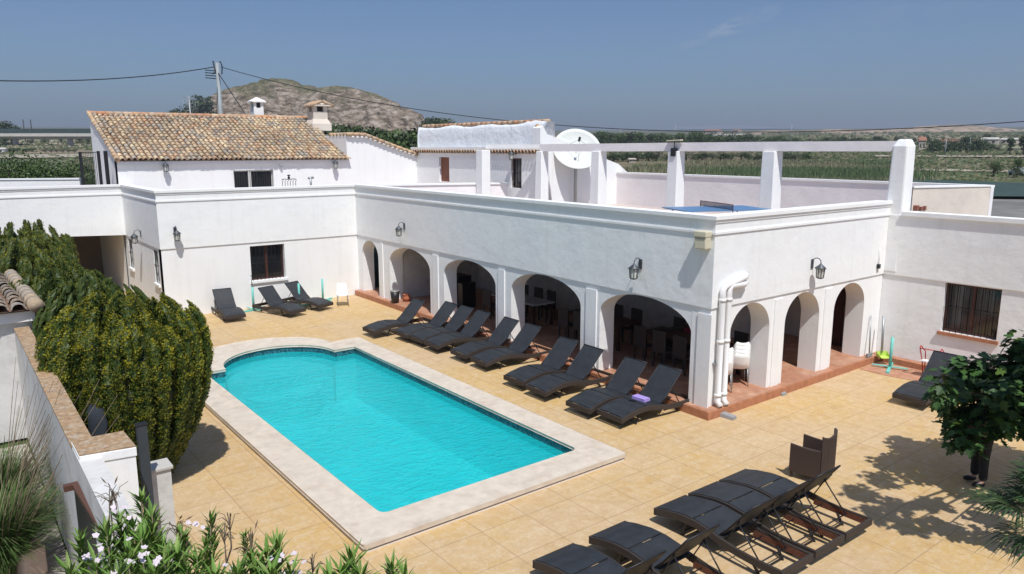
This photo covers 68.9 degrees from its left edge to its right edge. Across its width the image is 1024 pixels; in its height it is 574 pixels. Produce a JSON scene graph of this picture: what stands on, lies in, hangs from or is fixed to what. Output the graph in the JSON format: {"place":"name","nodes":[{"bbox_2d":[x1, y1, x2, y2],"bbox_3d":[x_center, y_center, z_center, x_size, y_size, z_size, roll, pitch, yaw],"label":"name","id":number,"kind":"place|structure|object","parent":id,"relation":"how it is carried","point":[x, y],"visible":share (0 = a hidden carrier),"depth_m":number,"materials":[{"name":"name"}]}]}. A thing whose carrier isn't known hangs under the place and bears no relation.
{"place":"outdoors","nodes":[
{"label":"outdoors","id":0,"kind":"place"},
{"bbox_2d":[0,444,70,573],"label":"planting terrace","id":1,"kind":"structure","parent":0,"point":[58,550],"depth_m":11.46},
{"bbox_2d":[16,539,47,573],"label":"plant pot","id":2,"kind":"object","parent":1,"relation":"on","point":[38,565],"visible":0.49,"depth_m":10.48,"materials":[{"name":"ceramic"}]},
{"bbox_2d":[0,352,87,511],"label":"fountain grass","id":3,"kind":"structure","parent":1,"relation":"on","point":[12,465],"depth_m":11.70,"materials":[{"name":"green plant"}]},
{"bbox_2d":[0,154,92,157],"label":"field track","id":4,"kind":"structure","parent":0,"point":[44,155],"depth_m":218.66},
{"bbox_2d":[15,150,92,153],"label":"field","id":5,"kind":"structure","parent":0,"point":[66,152],"depth_m":253.52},
{"bbox_2d":[0,379,118,573],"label":"fountain grass","id":6,"kind":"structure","parent":0,"point":[17,523],"depth_m":10.42,"materials":[{"name":"green plant"}]},
{"bbox_2d":[87,402,107,436],"bbox_3d":[-6.764,2.383,12.203,0.274,1.050,0.272,-8,13,-37],"label":"netting bundle","id":7,"kind":"object","parent":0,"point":[95,416],"visible":0.58,"depth_m":12.08,"materials":[{"name":"fabric"}]},
{"bbox_2d":[185,78,425,136],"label":"rocky hill","id":8,"kind":"structure","parent":0,"point":[280,98],"depth_m":522.09,"materials":[{"name":"stone"}]},
{"bbox_2d":[457,273,475,307],"bbox_3d":[-1.927,0.136,27.832,0.720,1.150,1.150,-8,13,-37],"label":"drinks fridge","id":9,"kind":"object","parent":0,"point":[466,290],"visible":0.65,"depth_m":27.43,"materials":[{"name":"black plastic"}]},
{"bbox_2d":[483,289,495,319],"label":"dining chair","id":10,"kind":"object","parent":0,"point":[487,298],"visible":0.84,"depth_m":25.72,"materials":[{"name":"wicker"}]},
{"bbox_2d":[0,126,1023,563],"bbox_3d":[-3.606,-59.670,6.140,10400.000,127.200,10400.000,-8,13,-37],"label":"ground","id":11,"kind":"structure","parent":0,"point":[620,162],"depth_m":274.03,"materials":[{"name":"plant"}]},
{"bbox_2d":[0,148,54,177],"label":"orange tree","id":12,"kind":"object","parent":11,"relation":"on","point":[9,163],"visible":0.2,"depth_m":55.13,"materials":[{"name":"green plant"}]},
{"bbox_2d":[2,158,72,177],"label":"orange tree","id":13,"kind":"object","parent":11,"relation":"on","point":[43,172],"visible":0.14,"depth_m":54.88,"materials":[{"name":"green plant"}]},
{"bbox_2d":[0,178,80,186],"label":"parapet","id":14,"kind":"structure","parent":11,"relation":"on","point":[16,182],"depth_m":36.42,"materials":[{"name":"white paint"}]},
{"bbox_2d":[0,129,90,145],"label":"viaduct","id":15,"kind":"object","parent":11,"relation":"on","point":[15,135],"visible":0.3,"depth_m":325.69,"materials":[{"name":"concrete"}]},
{"bbox_2d":[27,157,95,184],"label":"orange tree","id":16,"kind":"object","parent":11,"relation":"on","point":[68,167],"visible":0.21,"depth_m":55.38,"materials":[{"name":"green plant"}]},
{"bbox_2d":[51,476,252,573],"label":"oleander bush","id":17,"kind":"object","parent":11,"relation":"on","point":[135,553],"visible":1,"depth_m":4.51,"materials":[{"name":"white plant"}]},
{"bbox_2d":[177,94,217,113],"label":"pine tree","id":18,"kind":"object","parent":11,"relation":"on","point":[202,107],"visible":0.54,"depth_m":453.78,"materials":[{"name":"green plant"}]},
{"bbox_2d":[205,61,245,114],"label":"utility pole","id":19,"kind":"object","parent":11,"relation":"on","point":[218,82],"visible":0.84,"depth_m":48.03,"materials":[{"name":"metal"}]},
{"bbox_2d":[0,67,212,81],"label":"power cable","id":20,"kind":"object","parent":19,"relation":"attached to","point":[94,79],"visible":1,"depth_m":39.63,"materials":[{"name":"rubber"}]},
{"bbox_2d":[221,67,1023,131],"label":"power cable","id":21,"kind":"object","parent":19,"relation":"attached to","point":[649,130],"visible":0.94,"depth_m":36.54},
{"bbox_2d":[379,129,417,149],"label":"leafy tree","id":22,"kind":"object","parent":11,"relation":"on","point":[387,138],"visible":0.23,"depth_m":73.58,"materials":[{"name":"green plant"}]},
{"bbox_2d":[393,128,417,146],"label":"pine tree","id":23,"kind":"object","parent":11,"relation":"on","point":[401,139],"visible":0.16,"depth_m":73.59,"materials":[{"name":"green plant"}]},
{"bbox_2d":[0,131,1023,180],"bbox_3d":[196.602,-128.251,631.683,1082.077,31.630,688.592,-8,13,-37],"label":"field scrub","id":24,"kind":"object","parent":11,"relation":"on","point":[806,136],"visible":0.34,"depth_m":236.24,"materials":[{"name":"green plant"}]},
{"bbox_2d":[620,158,938,182],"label":"reeds","id":25,"kind":"object","parent":11,"relation":"on","point":[845,170],"visible":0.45,"depth_m":149.08,"materials":[{"name":"green plant"}]},
{"bbox_2d":[888,179,1023,195],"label":"net covered plot","id":26,"kind":"object","parent":11,"relation":"on","point":[1008,189],"visible":0.33,"depth_m":100.78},
{"bbox_2d":[958,135,986,151],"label":"bushy tree","id":27,"kind":"object","parent":11,"relation":"on","point":[975,145],"visible":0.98,"depth_m":252.83,"materials":[{"name":"green plant"}]},
{"bbox_2d":[1007,158,1023,176],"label":"leafy tree","id":28,"kind":"object","parent":11,"relation":"on","point":[1018,163],"visible":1,"depth_m":122.47,"materials":[{"name":"green plant"}]},
{"bbox_2d":[0,0,1023,129],"label":"sky","id":29,"kind":"structure","parent":0,"point":[623,64],"materials":[{"name":"blue"}]},
{"bbox_2d":[103,275,1023,573],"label":"yard paving","id":30,"kind":"structure","parent":0,"point":[897,475],"depth_m":13.54,"materials":[{"name":"tile"}]},
{"bbox_2d":[0,266,44,442],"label":"outbuilding","id":31,"kind":"structure","parent":30,"relation":"on","point":[21,305],"depth_m":15.42,"materials":[{"name":"white paint"}]},
{"bbox_2d":[0,218,78,259],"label":"golden conifer","id":32,"kind":"object","parent":30,"relation":"on","point":[35,230],"visible":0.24,"depth_m":24.39,"materials":[{"name":"green plant"}]},
{"bbox_2d":[0,234,80,278],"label":"golden conifer","id":33,"kind":"object","parent":30,"relation":"on","point":[37,257],"visible":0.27,"depth_m":20.39,"materials":[{"name":"green plant"}]},
{"bbox_2d":[4,265,108,324],"bbox_3d":[-10.871,1.072,18.150,2.442,3.251,2.577,-8,13,-37],"label":"golden conifer","id":34,"kind":"object","parent":30,"relation":"on","point":[42,287],"visible":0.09,"depth_m":17.67,"materials":[{"name":"green plant"}]},
{"bbox_2d":[14,326,132,573],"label":"boundary wall","id":35,"kind":"structure","parent":30,"relation":"on","point":[68,424],"depth_m":10.64,"materials":[{"name":"paint"}]},
{"bbox_2d":[32,274,151,342],"bbox_3d":[-8.838,1.414,16.006,2.458,3.364,2.453,-8,13,-37],"label":"golden conifer","id":36,"kind":"object","parent":30,"relation":"on","point":[54,305],"visible":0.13,"depth_m":15.59,"materials":[{"name":"green plant"}]},
{"bbox_2d":[71,431,141,530],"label":"gate pillar","id":37,"kind":"structure","parent":30,"relation":"on","point":[116,452],"depth_m":9.11,"materials":[{"name":"white paint"}]},
{"bbox_2d":[63,481,100,573],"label":"garden gate","id":38,"kind":"structure","parent":37,"relation":"attached to","point":[86,518],"depth_m":8.78,"materials":[{"name":"metal"}]},
{"bbox_2d":[34,289,214,487],"bbox_3d":[-6.817,1.777,13.345,2.853,3.624,2.978,-8,13,-37],"label":"golden conifer","id":39,"kind":"object","parent":30,"relation":"on","point":[152,368],"visible":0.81,"depth_m":12.48,"materials":[{"name":"green plant"}]},
{"bbox_2d":[134,421,156,547],"bbox_3d":[-4.769,2.993,9.826,0.132,2.520,0.112,-8,13,-37],"label":"gate post","id":40,"kind":"object","parent":30,"relation":"on","point":[144,456],"visible":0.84,"depth_m":9.65,"materials":[{"name":"metal"}]},
{"bbox_2d":[150,458,175,567],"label":"pillar","id":41,"kind":"structure","parent":30,"relation":"on","point":[162,481],"depth_m":10.15,"materials":[{"name":"paint"}]},
{"bbox_2d":[211,288,245,320],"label":"sun lounger","id":42,"kind":"object","parent":30,"relation":"on","point":[227,309],"visible":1,"depth_m":27.07,"materials":[{"name":"black metal"}]},
{"bbox_2d":[86,97,417,290],"bbox_3d":[-12.271,-5.122,36.845,14.153,8.590,6.368,-8,13,-37],"label":"farmhouse","id":43,"kind":"object","parent":30,"relation":"on","point":[257,147],"visible":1,"depth_m":34.44,"materials":[{"name":"white paint"}]},
{"bbox_2d":[233,170,272,187],"bbox_3d":[-11.726,-4.729,33.832,1.800,1.120,0.050,-8,13,-37],"label":"window","id":44,"kind":"structure","parent":43,"relation":"in","point":[261,172],"depth_m":33.85,"materials":[{"name":"black glass"}]},
{"bbox_2d":[252,285,305,316],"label":"sun lounger","id":45,"kind":"object","parent":30,"relation":"on","point":[272,297],"visible":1,"depth_m":27.53,"materials":[{"name":"black metal"}]},
{"bbox_2d":[282,281,332,309],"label":"sun lounger","id":46,"kind":"object","parent":30,"relation":"on","point":[304,297],"visible":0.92,"depth_m":28.47,"materials":[{"name":"black metal"}]},
{"bbox_2d":[220,520,415,573],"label":"oleander bush","id":47,"kind":"object","parent":30,"relation":"on","point":[274,560],"visible":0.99,"depth_m":4.22,"materials":[{"name":"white plant"}]},
{"bbox_2d":[336,283,348,305],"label":"plastic chair","id":48,"kind":"object","parent":30,"relation":"on","point":[341,289],"visible":1,"depth_m":28.99,"materials":[{"name":"plastic"}]},
{"bbox_2d":[362,298,430,336],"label":"sun lounger","id":49,"kind":"object","parent":30,"relation":"on","point":[408,314],"visible":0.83,"depth_m":24.67,"materials":[{"name":"wicker"}]},
{"bbox_2d":[205,337,625,552],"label":"swimming pool","id":50,"kind":"structure","parent":30,"relation":"in","point":[350,514],"depth_m":14.44,"materials":[{"name":"stone"}]},
{"bbox_2d":[213,352,563,511],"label":"pool water","id":51,"kind":"structure","parent":50,"relation":"in","point":[378,437],"depth_m":16.54,"materials":[{"name":"liquid"}]},
{"bbox_2d":[395,301,465,338],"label":"sun lounger","id":52,"kind":"object","parent":30,"relation":"on","point":[442,314],"visible":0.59,"depth_m":24.24,"materials":[{"name":"grey plastic"}]},
{"bbox_2d":[0,184,892,420],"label":"arcade villa","id":53,"kind":"object","parent":30,"relation":"on","point":[797,320],"visible":0.94,"depth_m":22.71,"materials":[{"name":"white paint"}]},
{"bbox_2d":[78,151,109,184],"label":"roof gate","id":54,"kind":"structure","parent":53,"relation":"on","point":[106,163],"depth_m":30.31,"materials":[{"name":"black metal"}]},
{"bbox_2d":[250,244,283,279],"bbox_3d":[-9.486,-0.980,28.801,1.330,1.330,0.054,-8,13,-37],"label":"window","id":55,"kind":"structure","parent":53,"relation":"in","point":[254,255],"depth_m":28.82,"materials":[{"name":"black glass"}]},
{"bbox_2d":[368,182,507,196],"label":"cross parapet","id":56,"kind":"structure","parent":53,"relation":"on","point":[498,188],"depth_m":31.67,"materials":[{"name":"paint"}]},
{"bbox_2d":[476,145,539,194],"bbox_3d":[-0.168,-4.600,31.170,2.965,2.640,0.565,6,12,28],"label":"terrace post","id":57,"kind":"object","parent":53,"relation":"on","point":[482,171],"visible":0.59,"depth_m":31.49,"materials":[{"name":"white paint"}]},
{"bbox_2d":[411,119,626,204],"bbox_3d":[0.011,-6.004,36.400,5.330,3.888,10.550,-8,13,-37],"label":"roof annex","id":58,"kind":"object","parent":53,"relation":"on","point":[446,153],"visible":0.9,"depth_m":33.35,"materials":[{"name":"white paint"}]},
{"bbox_2d":[513,158,521,187],"bbox_3d":[0.296,-4.934,32.350,0.050,1.276,0.743,-8,13,-37],"label":"window","id":59,"kind":"structure","parent":58,"relation":"in","point":[516,161],"depth_m":32.45,"materials":[{"name":"black glass"}]},
{"bbox_2d":[489,292,554,324],"bbox_3d":[0.270,0.731,25.645,0.900,0.780,2.600,-8,13,-37],"label":"porch table","id":60,"kind":"object","parent":53,"relation":"on","point":[532,301],"visible":0.48,"depth_m":24.89,"materials":[{"name":"wood"}]},
{"bbox_2d":[538,290,555,321],"bbox_3d":[1.186,0.648,25.437,0.440,1.020,0.440,-8,13,-37],"label":"dining chair","id":61,"kind":"object","parent":53,"relation":"on","point":[551,295],"visible":0.94,"depth_m":25.43,"materials":[{"name":"wood"}]},
{"bbox_2d":[558,306,577,338],"bbox_3d":[1.730,1.099,23.014,0.440,1.020,0.440,-8,13,-37],"label":"dining chair","id":62,"kind":"object","parent":53,"relation":"on","point":[563,316],"visible":0.82,"depth_m":22.86,"materials":[{"name":"wicker"}]},
{"bbox_2d":[554,129,599,201],"bbox_3d":[2.736,-5.012,31.541,2.041,3.315,1.247,1,11,3],"label":"satellite dish","id":63,"kind":"object","parent":53,"relation":"on","point":[575,160],"visible":0.73,"depth_m":31.61,"materials":[{"name":"metal"}]},
{"bbox_2d":[573,310,580,339],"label":"dining chair","id":64,"kind":"object","parent":53,"relation":"on","point":[576,319],"visible":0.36,"depth_m":22.36,"materials":[{"name":"wood"}]},
{"bbox_2d":[565,308,639,350],"bbox_3d":[2.706,1.266,22.771,0.900,0.780,2.400,-8,13,-37],"label":"porch table","id":65,"kind":"object","parent":53,"relation":"on","point":[619,321],"visible":0.44,"depth_m":21.89,"materials":[{"name":"wood"}]},
{"bbox_2d":[621,308,642,344],"bbox_3d":[3.621,1.183,22.563,0.440,1.020,0.440,-8,13,-37],"label":"dining chair","id":66,"kind":"object","parent":53,"relation":"on","point":[636,314],"visible":0.71,"depth_m":22.56,"materials":[{"name":"wicker"}]},
{"bbox_2d":[628,258,641,279],"bbox_3d":[2.968,-0.443,17.970,0.378,0.525,0.290,-8,13,-38],"label":"wall lantern","id":67,"kind":"object","parent":53,"relation":"attached to","point":[633,271],"depth_m":17.90,"materials":[{"name":"grey metal"}]},
{"bbox_2d":[633,324,654,361],"bbox_3d":[3.666,1.542,20.632,0.440,1.020,0.440,-8,13,-37],"label":"dining chair","id":68,"kind":"object","parent":53,"relation":"on","point":[640,332],"visible":0.84,"depth_m":20.46,"materials":[{"name":"wicker"}]},
{"bbox_2d":[652,329,674,365],"bbox_3d":[4.085,1.644,20.081,0.440,1.020,0.440,-8,13,-37],"label":"dining chair","id":69,"kind":"object","parent":53,"relation":"on","point":[659,342],"visible":0.88,"depth_m":19.91,"materials":[{"name":"wicker"}]},
{"bbox_2d":[658,323,690,361],"bbox_3d":[5.152,1.493,21.058,2.000,0.760,0.950,-8,13,-37],"label":"garden sofa","id":70,"kind":"object","parent":53,"relation":"on","point":[669,342],"visible":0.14,"depth_m":20.83,"materials":[{"name":"wicker"}]},
{"bbox_2d":[672,334,689,375],"bbox_3d":[4.505,1.747,19.529,0.440,1.020,0.440,-8,13,-37],"label":"dining chair","id":71,"kind":"object","parent":53,"relation":"on","point":[679,349],"visible":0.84,"depth_m":19.36,"materials":[{"name":"wicker"}]},
{"bbox_2d":[642,326,741,374],"bbox_3d":[4.822,1.753,20.153,0.900,0.780,2.800,-8,13,-37],"label":"porch table","id":72,"kind":"object","parent":53,"relation":"on","point":[669,334],"visible":0.27,"depth_m":20.56,"materials":[{"name":"wood"}]},
{"bbox_2d":[694,230,711,249],"bbox_3d":[4.175,-1.030,16.359,0.232,0.400,0.340,-8,13,-37],"label":"wall box","id":73,"kind":"object","parent":53,"relation":"attached to","point":[702,240],"visible":1,"depth_m":16.26,"materials":[{"name":"beige plastic"}]},
{"bbox_2d":[662,200,767,212],"bbox_3d":[6.020,-2.039,22.084,2.740,0.930,1.824,-3,11,-16],"label":"ping pong table","id":74,"kind":"object","parent":53,"relation":"on","point":[704,208],"visible":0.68,"depth_m":21.87,"materials":[{"name":"wood"}]},
{"bbox_2d":[535,139,915,272],"bbox_3d":[6.067,-3.172,25.823,0.602,3.690,14.330,-10,14,-43],"label":"roof pergola","id":75,"kind":"object","parent":53,"relation":"on","point":[899,193],"visible":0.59,"depth_m":23.58,"materials":[{"name":"paint"}]},
{"bbox_2d":[712,272,748,407],"bbox_3d":[5.017,1.202,17.001,1.058,3.039,0.302,-8,13,-37],"label":"drainpipe","id":76,"kind":"object","parent":53,"relation":"attached to","point":[718,363],"visible":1,"depth_m":16.70,"materials":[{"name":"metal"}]},
{"bbox_2d":[721,280,747,405],"bbox_3d":[5.092,1.270,17.066,0.820,2.881,0.310,-8,13,-37],"label":"drainpipe","id":77,"kind":"object","parent":53,"relation":"attached to","point":[726,346],"visible":0.8,"depth_m":16.81,"materials":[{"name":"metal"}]},
{"bbox_2d":[728,353,749,385],"bbox_3d":[5.653,2.003,18.591,0.448,0.862,0.529,1,11,5],"label":"plastic chair","id":78,"kind":"object","parent":53,"relation":"on","point":[741,361],"visible":0.81,"depth_m":18.36,"materials":[{"name":"plastic"}]},
{"bbox_2d":[734,330,748,373],"bbox_3d":[5.917,1.714,19.708,0.440,1.020,0.440,-8,13,-37],"label":"dining chair","id":79,"kind":"object","parent":53,"relation":"on","point":[741,337],"visible":0.27,"depth_m":19.75,"materials":[{"name":"wicker"}]},
{"bbox_2d":[616,172,994,215],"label":"terrace wall","id":80,"kind":"structure","parent":53,"relation":"on","point":[641,189],"depth_m":28.48,"materials":[{"name":"paint"}]},
{"bbox_2d":[811,258,825,278],"bbox_3d":[7.661,-0.468,18.651,0.290,0.525,0.378,-8,13,-37],"label":"wall lantern","id":81,"kind":"object","parent":53,"relation":"attached to","point":[820,268],"depth_m":18.57,"materials":[{"name":"grey metal"}]},
{"bbox_2d":[831,287,845,346],"bbox_3d":[9.439,0.654,22.452,0.120,2.100,1.100,-8,13,-37],"label":"porch door","id":82,"kind":"structure","parent":53,"relation":"in","point":[839,308],"depth_m":22.12,"materials":[{"name":"wood"}]},
{"bbox_2d":[409,305,484,343],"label":"sun lounger","id":83,"kind":"object","parent":30,"relation":"on","point":[455,323],"visible":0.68,"depth_m":23.61,"materials":[{"name":"grey plastic"}]},
{"bbox_2d":[424,309,492,349],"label":"sun lounger","id":84,"kind":"object","parent":30,"relation":"on","point":[470,331],"visible":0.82,"depth_m":22.86,"materials":[{"name":"grey plastic"}]},
{"bbox_2d":[450,316,518,358],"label":"sun lounger","id":85,"kind":"object","parent":30,"relation":"on","point":[500,334],"visible":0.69,"depth_m":21.88,"materials":[{"name":"black metal"}]},
{"bbox_2d":[470,322,550,368],"bbox_3d":[0.006,1.665,21.148,2.342,1.006,0.784,-8,13,-36],"label":"sun lounger","id":86,"kind":"object","parent":30,"relation":"on","point":[518,346],"visible":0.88,"depth_m":21.11,"materials":[{"name":"black metal"}]},
{"bbox_2d":[503,336,578,386],"bbox_3d":[0.931,1.961,19.561,2.342,1.006,0.784,-9,14,-39],"label":"sun lounger","id":87,"kind":"object","parent":30,"relation":"on","point":[555,360],"visible":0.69,"depth_m":19.52,"materials":[{"name":"grey plastic"}]},
{"bbox_2d":[525,344,613,397],"bbox_3d":[1.488,2.110,18.761,2.342,1.006,0.784,-8,13,-37],"label":"sun lounger","id":88,"kind":"object","parent":30,"relation":"on","point":[578,370],"visible":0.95,"depth_m":18.73,"materials":[{"name":"black metal"}]},
{"bbox_2d":[533,543,666,573],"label":"sun lounger","id":89,"kind":"object","parent":30,"relation":"on","point":[573,558],"visible":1,"depth_m":10.26,"materials":[{"name":"wicker"}]},
{"bbox_2d":[566,356,647,414],"bbox_3d":[2.393,2.323,17.614,2.342,1.006,0.784,-8,13,-38],"label":"sun lounger","id":90,"kind":"object","parent":30,"relation":"on","point":[622,382],"visible":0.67,"depth_m":17.59,"materials":[{"name":"black metal"}]},
{"bbox_2d":[597,363,688,424],"bbox_3d":[3.069,2.434,17.014,2.342,1.006,0.784,-8,13,-36],"label":"sun lounger","id":91,"kind":"object","parent":30,"relation":"on","point":[659,385],"visible":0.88,"depth_m":16.97,"materials":[{"name":"black metal"}]},
{"bbox_2d":[589,521,723,573],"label":"sun lounger","id":92,"kind":"object","parent":30,"relation":"on","point":[622,538],"visible":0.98,"depth_m":10.68,"materials":[{"name":"black metal"}]},
{"bbox_2d":[654,494,813,573],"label":"sun lounger","id":93,"kind":"object","parent":30,"relation":"on","point":[686,509],"visible":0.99,"depth_m":11.29,"materials":[{"name":"black metal"}]},
{"bbox_2d":[688,479,844,558],"bbox_3d":[3.994,3.399,11.887,0.784,0.986,2.342,-8,13,-37],"label":"sun lounger","id":94,"kind":"object","parent":30,"relation":"on","point":[724,493],"visible":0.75,"depth_m":11.82,"materials":[{"name":"black metal"}]},
{"bbox_2d":[719,465,872,539],"bbox_3d":[4.653,3.305,12.390,0.784,0.986,2.342,-8,13,-37],"label":"sun lounger","id":95,"kind":"object","parent":30,"relation":"on","point":[757,479],"visible":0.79,"depth_m":12.33,"materials":[{"name":"black metal"}]},
{"bbox_2d":[789,428,837,485],"bbox_3d":[5.583,3.064,13.795,0.652,0.928,0.640,10,14,42],"label":"wicker armchair","id":96,"kind":"object","parent":30,"relation":"on","point":[813,457],"visible":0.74,"depth_m":13.60,"materials":[{"name":"wicker"}]},
{"bbox_2d":[860,361,921,380],"bbox_3d":[11.203,2.470,19.483,1.240,0.010,3.800,-8,13,-37],"label":"clay paving patch","id":97,"kind":"object","parent":30,"relation":"on","point":[912,374],"visible":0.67,"depth_m":20.35,"materials":[{"name":"tile"}]},
{"bbox_2d":[876,316,888,358],"bbox_3d":[10.452,1.406,20.993,0.340,1.155,0.391,-2,11,-9],"label":"broom","id":98,"kind":"object","parent":97,"relation":"on","point":[881,354],"visible":0.95,"depth_m":21.06,"materials":[{"name":"plastic"}]},
{"bbox_2d":[872,337,907,373],"bbox_3d":[10.437,1.820,20.556,0.907,0.900,0.752,-4,11,-19],"label":"parasol base","id":99,"kind":"object","parent":97,"relation":"on","point":[890,365],"visible":1,"depth_m":20.52,"materials":[{"name":"teal paint"}]},
{"bbox_2d":[892,350,957,405],"bbox_3d":[10.225,2.223,18.150,2.342,1.006,0.784,-8,13,-37],"label":"sun lounger","id":100,"kind":"object","parent":30,"relation":"on","point":[912,391],"visible":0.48,"depth_m":18.07,"materials":[{"name":"black metal"}]},
{"bbox_2d":[876,211,1023,370],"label":"side wing","id":101,"kind":"structure","parent":30,"relation":"on","point":[953,284],"depth_m":19.87,"materials":[{"name":"paint"}]},
{"bbox_2d":[910,184,991,215],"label":"terrace end wall","id":102,"kind":"structure","parent":101,"relation":"on","point":[965,199],"depth_m":21.31,"materials":[{"name":"beige paint"}]},
{"bbox_2d":[942,283,1001,339],"bbox_3d":[12.116,0.613,19.640,0.054,1.330,1.350,-8,13,-37],"label":"window","id":103,"kind":"structure","parent":101,"relation":"in","point":[951,285],"depth_m":19.64,"materials":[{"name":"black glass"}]},
{"bbox_2d":[921,329,1023,459],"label":"fig tree","id":104,"kind":"object","parent":30,"relation":"on","point":[966,383],"visible":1,"depth_m":13.07,"materials":[{"name":"green plant"}]},
{"bbox_2d":[954,447,1023,567],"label":"fan palm","id":105,"kind":"object","parent":30,"relation":"on","point":[1012,495],"visible":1,"depth_m":8.24,"materials":[{"name":"green plant"}]},
{"bbox_2d":[660,125,790,129],"bbox_3d":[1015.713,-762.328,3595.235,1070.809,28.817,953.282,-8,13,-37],"label":"blue ridge","id":106,"kind":"structure","parent":0,"point":[727,127],"depth_m":3332.25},
{"bbox_2d":[742,125,1023,133],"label":"tan hills","id":107,"kind":"structure","parent":0,"point":[973,128],"depth_m":1158.99,"materials":[{"name":"soil"}]},
{"bbox_2d":[914,172,1022,179],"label":"field","id":108,"kind":"structure","parent":0,"point":[962,174],"depth_m":129.04,"materials":[{"name":"plant"}]},
{"bbox_2d":[991,199,1023,217],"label":"wall","id":109,"kind":"structure","parent":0,"point":[1008,208],"depth_m":72.50,"materials":[{"name":"paint"}]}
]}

